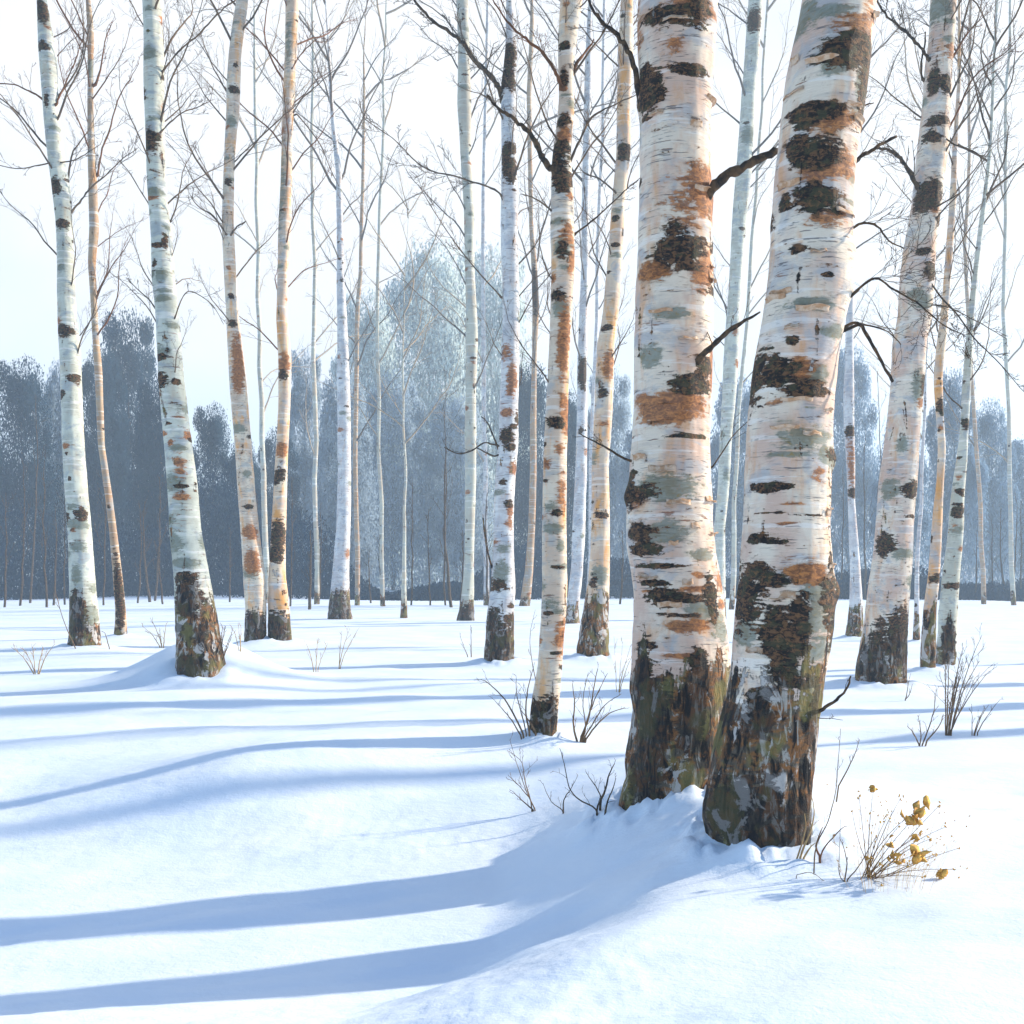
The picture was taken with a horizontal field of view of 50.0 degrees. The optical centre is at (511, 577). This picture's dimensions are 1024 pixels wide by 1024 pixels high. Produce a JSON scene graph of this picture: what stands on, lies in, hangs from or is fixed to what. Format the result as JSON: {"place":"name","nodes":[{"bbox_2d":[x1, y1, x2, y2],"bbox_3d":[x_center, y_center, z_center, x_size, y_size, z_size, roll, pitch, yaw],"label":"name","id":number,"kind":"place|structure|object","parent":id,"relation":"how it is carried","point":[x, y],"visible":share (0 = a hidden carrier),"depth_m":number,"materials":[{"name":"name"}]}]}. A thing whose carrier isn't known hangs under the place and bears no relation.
{"place":"outdoors","nodes":[
{"label":"outdoors","id":0,"kind":"place"},
{"bbox_2d":[0,581,1023,1023],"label":"snow ground","id":1,"kind":"structure","parent":0,"point":[266,831],"depth_m":6.00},
{"bbox_2d":[1,494,14,606],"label":"bare sapling","id":2,"kind":"object","parent":1,"relation":"on","point":[5,586],"visible":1,"depth_m":47.49,"materials":[{"name":"grey plant"}]},
{"bbox_2d":[17,458,33,605],"bbox_3d":[-22.142,-2.005,50.135,1.031,6.984,0.714,0,0,30],"label":"bare sapling","id":3,"kind":"object","parent":1,"relation":"on","point":[21,590],"visible":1,"depth_m":50.07,"materials":[{"name":"grey plant"}]},
{"bbox_2d":[0,353,64,595],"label":"woodland tree","id":4,"kind":"object","parent":1,"relation":"on","point":[19,398],"visible":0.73,"depth_m":83.16,"materials":[{"name":"grey plant"}]},
{"bbox_2d":[11,640,54,673],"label":"bare shrub","id":5,"kind":"object","parent":1,"relation":"on","point":[34,672],"visible":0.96,"depth_m":14.44,"materials":[{"name":"plant"}]},
{"bbox_2d":[19,393,53,602],"bbox_3d":[-25.108,-4.168,58.489,2.058,11.450,1.401,0,0,0],"label":"bare sapling","id":6,"kind":"object","parent":1,"relation":"on","point":[32,564],"visible":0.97,"depth_m":58.38,"materials":[{"name":"grey plant"}]},
{"bbox_2d":[37,449,49,606],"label":"bare sapling","id":7,"kind":"object","parent":1,"relation":"on","point":[45,579],"visible":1,"depth_m":46.81,"materials":[{"name":"grey plant"}]},
{"bbox_2d":[30,359,68,589],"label":"woodland tree","id":8,"kind":"object","parent":1,"relation":"on","point":[52,386],"visible":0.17,"depth_m":90.93,"materials":[{"name":"grey plant"}]},
{"bbox_2d":[46,503,58,604],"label":"bare sapling","id":9,"kind":"object","parent":1,"relation":"on","point":[54,571],"visible":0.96,"depth_m":50.39,"materials":[{"name":"grey plant"}]},
{"bbox_2d":[56,490,67,604],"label":"bare sapling","id":10,"kind":"object","parent":1,"relation":"on","point":[65,556],"visible":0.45,"depth_m":51.62,"materials":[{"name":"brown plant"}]},
{"bbox_2d":[0,0,142,645],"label":"birch tree","id":11,"kind":"object","parent":1,"relation":"on","point":[84,624],"visible":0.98,"depth_m":19.34,"materials":[{"name":"white plant"}]},
{"bbox_2d":[63,341,132,586],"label":"woodland tree","id":12,"kind":"object","parent":1,"relation":"on","point":[118,481],"visible":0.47,"depth_m":87.41,"materials":[{"name":"grey plant"}]},
{"bbox_2d":[52,0,148,634],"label":"brown sapling","id":13,"kind":"object","parent":1,"relation":"on","point":[120,627],"visible":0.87,"depth_m":23.15,"materials":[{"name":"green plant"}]},
{"bbox_2d":[93,460,116,604],"bbox_3d":[-18.255,-2.200,49.315,1.007,7.272,0.710,0,0,31],"label":"bare sapling","id":14,"kind":"object","parent":1,"relation":"on","point":[105,533],"visible":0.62,"depth_m":49.20,"materials":[{"name":"grey plant"}]},
{"bbox_2d":[88,303,164,581],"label":"woodland tree","id":15,"kind":"object","parent":1,"relation":"on","point":[135,366],"visible":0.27,"depth_m":97.05,"materials":[{"name":"grey plant"}]},
{"bbox_2d":[134,503,147,602],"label":"bare sapling","id":16,"kind":"object","parent":1,"relation":"on","point":[139,569],"visible":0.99,"depth_m":55.21,"materials":[{"name":"grey plant"}]},
{"bbox_2d":[139,500,155,601],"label":"bare sapling","id":17,"kind":"object","parent":1,"relation":"on","point":[146,580],"visible":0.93,"depth_m":57.18,"materials":[{"name":"grey plant"}]},
{"bbox_2d":[126,374,173,593],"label":"woodland tree","id":18,"kind":"object","parent":1,"relation":"on","point":[145,453],"visible":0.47,"depth_m":80.93,"materials":[{"name":"grey plant"}]},
{"bbox_2d":[151,527,164,603],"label":"bare sapling","id":19,"kind":"object","parent":1,"relation":"on","point":[159,569],"visible":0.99,"depth_m":51.62,"materials":[{"name":"grey plant"}]},
{"bbox_2d":[154,475,167,600],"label":"bare sapling","id":20,"kind":"object","parent":1,"relation":"on","point":[156,587],"visible":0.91,"depth_m":58.76,"materials":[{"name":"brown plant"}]},
{"bbox_2d":[91,0,253,677],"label":"birch tree","id":21,"kind":"object","parent":1,"relation":"on","point":[197,630],"visible":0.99,"depth_m":12.55,"materials":[{"name":"white plant"}]},
{"bbox_2d":[191,400,235,592],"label":"woodland tree","id":22,"kind":"object","parent":1,"relation":"on","point":[213,434],"visible":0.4,"depth_m":83.34,"materials":[{"name":"grey plant"}]},
{"bbox_2d":[217,622,235,664],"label":"bare shrub","id":23,"kind":"object","parent":1,"relation":"on","point":[221,648],"visible":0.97,"depth_m":12.65,"materials":[{"name":"brown plant"}]},
{"bbox_2d":[225,528,234,601],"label":"bare sapling","id":24,"kind":"object","parent":1,"relation":"on","point":[230,572],"visible":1,"depth_m":56.92,"materials":[{"name":"grey plant"}]},
{"bbox_2d":[143,0,321,641],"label":"birch tree","id":25,"kind":"object","parent":1,"relation":"on","point":[254,583],"visible":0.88,"depth_m":20.69,"materials":[{"name":"white plant"}]},
{"bbox_2d":[217,439,262,589],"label":"woodland tree","id":26,"kind":"object","parent":1,"relation":"on","point":[232,458],"visible":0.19,"depth_m":79.23,"materials":[{"name":"grey plant"}]},
{"bbox_2d":[167,0,322,602],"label":"birch tree","id":27,"kind":"object","parent":1,"relation":"on","point":[262,408],"visible":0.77,"depth_m":54.11,"materials":[{"name":"white plant"}]},
{"bbox_2d":[254,427,303,588],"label":"woodland tree","id":28,"kind":"object","parent":1,"relation":"on","point":[270,452],"visible":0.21,"depth_m":89.51,"materials":[{"name":"grey plant"}]},
{"bbox_2d":[194,0,366,640],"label":"birch tree","id":29,"kind":"object","parent":1,"relation":"on","point":[279,625],"visible":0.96,"depth_m":20.85,"materials":[{"name":"white plant"}]},
{"bbox_2d":[287,477,296,605],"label":"bare sapling","id":30,"kind":"object","parent":1,"relation":"on","point":[291,541],"visible":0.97,"depth_m":46.97,"materials":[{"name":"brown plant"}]},
{"bbox_2d":[301,530,312,609],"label":"bare sapling","id":31,"kind":"object","parent":1,"relation":"on","point":[309,591],"visible":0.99,"depth_m":43.34,"materials":[{"name":"grey plant"}]},
{"bbox_2d":[287,346,329,584],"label":"woodland tree","id":32,"kind":"object","parent":1,"relation":"on","point":[305,464],"visible":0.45,"depth_m":110.98,"materials":[{"name":"grey plant"}]},
{"bbox_2d":[311,504,327,594],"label":"bare sapling","id":33,"kind":"object","parent":1,"relation":"on","point":[320,554],"visible":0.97,"depth_m":49.59,"materials":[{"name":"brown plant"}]},
{"bbox_2d":[244,0,396,618],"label":"birch tree","id":34,"kind":"object","parent":1,"relation":"on","point":[339,607],"visible":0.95,"depth_m":34.42,"materials":[{"name":"white plant"}]},
{"bbox_2d":[273,0,383,603],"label":"birch tree","id":35,"kind":"object","parent":1,"relation":"on","point":[314,340],"visible":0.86,"depth_m":49.54,"materials":[{"name":"white plant"}]},
{"bbox_2d":[307,373,379,588],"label":"woodland tree","id":36,"kind":"object","parent":1,"relation":"on","point":[327,455],"visible":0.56,"depth_m":102.94,"materials":[{"name":"grey plant"}]},
{"bbox_2d":[256,0,442,604],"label":"birch tree","id":37,"kind":"object","parent":1,"relation":"on","point":[357,360],"visible":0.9,"depth_m":46.99,"materials":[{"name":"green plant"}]},
{"bbox_2d":[322,287,411,586],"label":"woodland tree","id":38,"kind":"object","parent":1,"relation":"on","point":[367,359],"visible":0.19,"depth_m":148.54,"materials":[{"name":"grey plant"}]},
{"bbox_2d":[312,152,465,617],"bbox_3d":[-3.960,-6.342,35.763,5.355,16.007,4.188,0,0,0],"label":"birch tree","id":39,"kind":"object","parent":1,"relation":"on","point":[403,612],"visible":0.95,"depth_m":35.70,"materials":[{"name":"grey plant"}]},
{"bbox_2d":[352,365,434,590],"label":"woodland tree","id":40,"kind":"object","parent":1,"relation":"on","point":[391,469],"visible":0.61,"depth_m":118.60,"materials":[{"name":"grey plant"}]},
{"bbox_2d":[330,0,460,605],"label":"birch tree","id":41,"kind":"object","parent":1,"relation":"on","point":[381,541],"visible":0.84,"depth_m":46.06,"materials":[{"name":"white plant"}]},
{"bbox_2d":[406,481,415,604],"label":"bare sapling","id":42,"kind":"object","parent":1,"relation":"on","point":[413,534],"visible":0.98,"depth_m":47.27,"materials":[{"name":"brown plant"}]},
{"bbox_2d":[420,508,432,604],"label":"bare sapling","id":43,"kind":"object","parent":1,"relation":"on","point":[429,562],"visible":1,"depth_m":47.50,"materials":[{"name":"grey plant"}]},
{"bbox_2d":[368,235,496,585],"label":"woodland tree","id":44,"kind":"object","parent":1,"relation":"on","point":[438,344],"visible":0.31,"depth_m":156.28,"materials":[{"name":"grey plant"}]},
{"bbox_2d":[431,440,452,606],"bbox_3d":[-2.982,-2.150,45.505,1.154,7.168,0.689,0,0,21],"label":"bare sapling","id":45,"kind":"object","parent":1,"relation":"on","point":[447,566],"visible":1,"depth_m":45.33,"materials":[{"name":"grey plant"}]},
{"bbox_2d":[437,365,464,604],"bbox_3d":[-2.626,-4.000,48.171,1.279,10.804,1.651,0,0,0],"label":"bare sapling","id":46,"kind":"object","parent":1,"relation":"on","point":[446,489],"visible":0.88,"depth_m":47.73,"materials":[{"name":"grey plant"}]},
{"bbox_2d":[414,391,494,586],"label":"woodland tree","id":47,"kind":"object","parent":1,"relation":"on","point":[435,463],"visible":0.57,"depth_m":120.17,"materials":[{"name":"grey plant"}]},
{"bbox_2d":[380,0,533,620],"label":"birch tree","id":48,"kind":"object","parent":1,"relation":"on","point":[466,608],"visible":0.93,"depth_m":33.22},
{"bbox_2d":[455,530,464,607],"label":"bare sapling","id":49,"kind":"object","parent":1,"relation":"on","point":[462,561],"visible":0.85,"depth_m":43.98,"materials":[{"name":"grey plant"}]},
{"bbox_2d":[353,0,581,661],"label":"birch tree","id":50,"kind":"object","parent":1,"relation":"on","point":[499,642],"visible":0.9,"depth_m":16.53,"materials":[{"name":"white plant"}]},
{"bbox_2d":[416,0,558,604],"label":"birch tree","id":51,"kind":"object","parent":1,"relation":"on","point":[483,396],"visible":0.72,"depth_m":47.98,"materials":[{"name":"white plant"}]},
{"bbox_2d":[483,485,493,603],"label":"bare sapling","id":52,"kind":"object","parent":1,"relation":"on","point":[486,565],"visible":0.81,"depth_m":46.44,"materials":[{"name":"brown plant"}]},
{"bbox_2d":[442,239,544,575],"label":"woodland tree","id":53,"kind":"object","parent":1,"relation":"on","point":[493,384],"visible":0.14,"depth_m":165.01,"materials":[{"name":"grey plant"}]},
{"bbox_2d":[477,662,536,739],"bbox_3d":[-0.046,0.924,8.049,0.467,0.618,0.157,0,0,0],"label":"bare shrub","id":54,"kind":"object","parent":1,"relation":"on","point":[525,714],"visible":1,"depth_m":8.04,"materials":[{"name":"brown plant"}]},
{"bbox_2d":[0,452,1023,601],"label":"undergrowth","id":55,"kind":"object","parent":1,"relation":"on","point":[995,591],"visible":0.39,"depth_m":70.50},
{"bbox_2d":[506,733,535,811],"bbox_3d":[0.060,1.225,6.765,0.198,0.557,0.106,0,0,0],"label":"bare shrub","id":56,"kind":"object","parent":1,"relation":"on","point":[531,803],"visible":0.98,"depth_m":6.77,"materials":[{"name":"brown plant"}]},
{"bbox_2d":[514,359,547,589],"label":"woodland tree","id":57,"kind":"object","parent":1,"relation":"on","point":[521,511],"visible":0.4,"depth_m":94.85,"materials":[{"name":"grey plant"}]},
{"bbox_2d":[431,0,634,605],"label":"brown sapling","id":58,"kind":"object","parent":1,"relation":"on","point":[525,599],"visible":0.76,"depth_m":47.14,"materials":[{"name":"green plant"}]},
{"bbox_2d":[476,0,638,623],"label":"birch tree","id":59,"kind":"object","parent":1,"relation":"on","point":[576,572],"visible":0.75,"depth_m":31.53,"materials":[{"name":"white plant"}]},
{"bbox_2d":[482,0,639,735],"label":"birch tree","id":60,"kind":"object","parent":1,"relation":"on","point":[545,705],"visible":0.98,"depth_m":8.08,"materials":[{"name":"white plant"}]},
{"bbox_2d":[542,389,588,578],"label":"woodland tree","id":61,"kind":"object","parent":1,"relation":"on","point":[572,428],"visible":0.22,"depth_m":87.39,"materials":[{"name":"grey plant"}]},
{"bbox_2d":[553,748,615,815],"bbox_3d":[0.388,1.147,6.004,0.359,0.432,0.066,0,0,4],"label":"bare shrub","id":62,"kind":"object","parent":1,"relation":"on","point":[599,804],"visible":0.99,"depth_m":5.99,"materials":[{"name":"brown plant"}]},
{"bbox_2d":[536,0,639,589],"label":"birch tree","id":63,"kind":"object","parent":1,"relation":"on","point":[597,307],"visible":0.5,"depth_m":49.40,"materials":[{"name":"white plant"}]},
{"bbox_2d":[537,0,639,656],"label":"birch tree","id":64,"kind":"object","parent":1,"relation":"on","point":[593,640],"visible":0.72,"depth_m":17.18,"materials":[{"name":"beige plant"}]},
{"bbox_2d":[570,662,629,742],"bbox_3d":[0.634,0.946,8.110,0.415,0.664,0.224,0,0,-17],"label":"bare shrub","id":65,"kind":"object","parent":1,"relation":"on","point":[583,738],"visible":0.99,"depth_m":8.09,"materials":[{"name":"brown plant"}]},
{"bbox_2d":[584,364,632,575],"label":"woodland tree","id":66,"kind":"object","parent":1,"relation":"on","point":[620,417],"visible":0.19,"depth_m":118.73,"materials":[{"name":"grey plant"}]},
{"bbox_2d":[619,528,626,603],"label":"bare sapling","id":67,"kind":"object","parent":1,"relation":"on","point":[622,581],"visible":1,"depth_m":49.59,"materials":[{"name":"brown plant"}]},
{"bbox_2d":[614,638,631,691],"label":"bare shrub","id":68,"kind":"object","parent":1,"relation":"on","point":[625,675],"visible":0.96,"depth_m":12.09,"materials":[{"name":"plant"}]},
{"bbox_2d":[615,419,712,578],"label":"woodland tree","id":69,"kind":"object","parent":1,"relation":"on","point":[622,463],"visible":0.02,"depth_m":99.41,"materials":[{"name":"grey plant"}]},
{"bbox_2d":[568,0,777,810],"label":"birch tree","id":70,"kind":"object","parent":1,"relation":"on","point":[680,671],"visible":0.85,"depth_m":5.91,"materials":[{"name":"white plant"}]},
{"bbox_2d":[710,377,750,581],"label":"woodland tree","id":71,"kind":"object","parent":1,"relation":"on","point":[714,450],"visible":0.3,"depth_m":108.77,"materials":[{"name":"grey plant"}]},
{"bbox_2d":[711,0,782,618],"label":"birch tree","id":72,"kind":"object","parent":1,"relation":"on","point":[745,151],"visible":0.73,"depth_m":34.34,"materials":[{"name":"white plant"}]},
{"bbox_2d":[713,0,794,609],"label":"birch tree","id":73,"kind":"object","parent":1,"relation":"on","point":[733,546],"visible":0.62,"depth_m":44.79,"materials":[{"name":"white plant"}]},
{"bbox_2d":[796,796,816,858],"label":"bare shrub","id":74,"kind":"object","parent":1,"relation":"on","point":[802,850],"visible":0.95,"depth_m":4.74,"materials":[{"name":"plant"}]},
{"bbox_2d":[815,826,848,862],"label":"bare shrub","id":75,"kind":"object","parent":1,"relation":"on","point":[819,855],"visible":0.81,"depth_m":4.71,"materials":[{"name":"brown plant"}]},
{"bbox_2d":[813,729,859,872],"bbox_3d":[1.345,0.926,4.535,0.187,0.602,0.061,0,0,35],"label":"bare shrub","id":76,"kind":"object","parent":1,"relation":"on","point":[834,797],"visible":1,"depth_m":4.56,"materials":[{"name":"brown plant"}]},
{"bbox_2d":[832,461,847,598],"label":"bare sapling","id":77,"kind":"object","parent":1,"relation":"on","point":[843,526],"visible":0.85,"depth_m":64.58,"materials":[{"name":"grey plant"}]},
{"bbox_2d":[702,0,986,847],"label":"birch tree","id":78,"kind":"object","parent":1,"relation":"on","point":[759,786],"visible":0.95,"depth_m":4.91,"materials":[{"name":"white plant"}]},
{"bbox_2d":[775,2,928,636],"bbox_3d":[7.437,-6.411,22.554,4.169,15.940,3.095,0,0,0],"label":"birch tree","id":79,"kind":"object","parent":1,"relation":"on","point":[854,626],"visible":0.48,"depth_m":22.68,"materials":[{"name":"white plant"}]},
{"bbox_2d":[835,820,876,881],"bbox_3d":[1.420,1.166,4.554,0.181,0.322,0.041,0,0,16],"label":"bare shrub","id":80,"kind":"object","parent":1,"relation":"on","point":[847,859],"visible":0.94,"depth_m":4.57,"materials":[{"name":"brown plant"}]},
{"bbox_2d":[830,344,882,582],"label":"woodland tree","id":81,"kind":"object","parent":1,"relation":"on","point":[861,389],"visible":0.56,"depth_m":118.30,"materials":[{"name":"grey plant"}]},
{"bbox_2d":[857,429,876,599],"bbox_3d":[19.918,-3.470,61.906,1.218,9.862,0.816,0,0,0],"label":"bare sapling","id":82,"kind":"object","parent":1,"relation":"on","point":[865,565],"visible":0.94,"depth_m":62.04,"materials":[{"name":"grey plant"}]},
{"bbox_2d":[872,369,885,497],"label":"bare sapling","id":83,"kind":"object","parent":1,"relation":"on","point":[879,430],"visible":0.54,"depth_m":61.86,"materials":[{"name":"grey plant"}]},
{"bbox_2d":[826,784,970,893],"bbox_3d":[1.635,1.094,4.624,0.636,0.465,0.399,0,0,0],"label":"golden leaf plant","id":84,"kind":"object","parent":1,"relation":"on","point":[914,850],"visible":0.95,"depth_m":4.59,"materials":[{"name":"yellow plant"}]},
{"bbox_2d":[867,426,934,575],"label":"woodland tree","id":85,"kind":"object","parent":1,"relation":"on","point":[925,521],"visible":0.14,"depth_m":91.27,"materials":[{"name":"grey plant"}]},
{"bbox_2d":[907,688,946,745],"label":"bare shrub","id":86,"kind":"object","parent":1,"relation":"on","point":[942,718],"visible":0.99,"depth_m":8.13,"materials":[{"name":"brown plant"}]},
{"bbox_2d":[854,0,1018,639],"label":"birch tree","id":87,"kind":"object","parent":1,"relation":"on","point":[916,628],"visible":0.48,"depth_m":22.48,"materials":[{"name":"white plant"}]},
{"bbox_2d":[855,0,1023,684],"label":"birch tree","id":88,"kind":"object","parent":1,"relation":"on","point":[882,653],"visible":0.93,"depth_m":12.90,"materials":[{"name":"white plant"}]},
{"bbox_2d":[920,364,991,583],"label":"woodland tree","id":89,"kind":"object","parent":1,"relation":"on","point":[971,494],"visible":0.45,"depth_m":96.94,"materials":[{"name":"grey plant"}]},
{"bbox_2d":[890,0,1022,603],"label":"brown sapling","id":90,"kind":"object","parent":1,"relation":"on","point":[980,523],"visible":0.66,"depth_m":54.64,"materials":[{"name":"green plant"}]},
{"bbox_2d":[892,0,1023,667],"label":"birch tree","id":91,"kind":"object","parent":1,"relation":"on","point":[928,648],"visible":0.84,"depth_m":14.87,"materials":[{"name":"beige plant"}]},
{"bbox_2d":[923,623,996,735],"bbox_3d":[3.490,0.808,8.498,0.578,0.938,0.292,0,0,9],"label":"bare shrub","id":92,"kind":"object","parent":1,"relation":"on","point":[948,727],"visible":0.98,"depth_m":8.49,"materials":[{"name":"brown plant"}]},
{"bbox_2d":[897,0,1023,664],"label":"birch tree","id":93,"kind":"object","parent":1,"relation":"on","point":[948,613],"visible":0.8,"depth_m":15.69,"materials":[{"name":"white plant"}]},
{"bbox_2d":[927,0,1023,604],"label":"birch tree","id":94,"kind":"object","parent":1,"relation":"on","point":[1008,460],"visible":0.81,"depth_m":51.66,"materials":[{"name":"white plant"}]},
{"bbox_2d":[969,698,1003,735],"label":"bare shrub","id":95,"kind":"object","parent":1,"relation":"on","point":[980,716],"visible":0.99,"depth_m":8.52,"materials":[{"name":"brown plant"}]},
{"bbox_2d":[961,396,1020,584],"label":"woodland tree","id":96,"kind":"object","parent":1,"relation":"on","point":[997,503],"visible":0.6,"depth_m":102.96,"materials":[{"name":"grey plant"}]},
{"bbox_2d":[984,516,998,582],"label":"bare sapling","id":97,"kind":"object","parent":1,"relation":"on","point":[992,561],"visible":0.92,"depth_m":69.30,"materials":[{"name":"grey plant"}]},
{"bbox_2d":[993,511,1008,589],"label":"bare sapling","id":98,"kind":"object","parent":1,"relation":"on","point":[1001,571],"visible":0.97,"depth_m":66.89,"materials":[{"name":"grey plant"}]},
{"bbox_2d":[993,434,1023,583],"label":"woodland tree","id":99,"kind":"object","parent":1,"relation":"on","point":[1018,476],"visible":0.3,"depth_m":108.53,"materials":[{"name":"grey plant"}]},
{"bbox_2d":[1013,493,1023,574],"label":"bare sapling","id":100,"kind":"object","parent":1,"relation":"on","point":[1016,540],"visible":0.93,"depth_m":67.11,"materials":[{"name":"grey plant"}]},
{"bbox_2d":[1017,499,1023,593],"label":"bare sapling","id":101,"kind":"object","parent":1,"relation":"on","point":[1021,565],"visible":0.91,"depth_m":69.63,"materials":[{"name":"grey plant"}]},
{"bbox_2d":[0,0,1023,580],"label":"sky","id":102,"kind":"structure","parent":0,"point":[28,267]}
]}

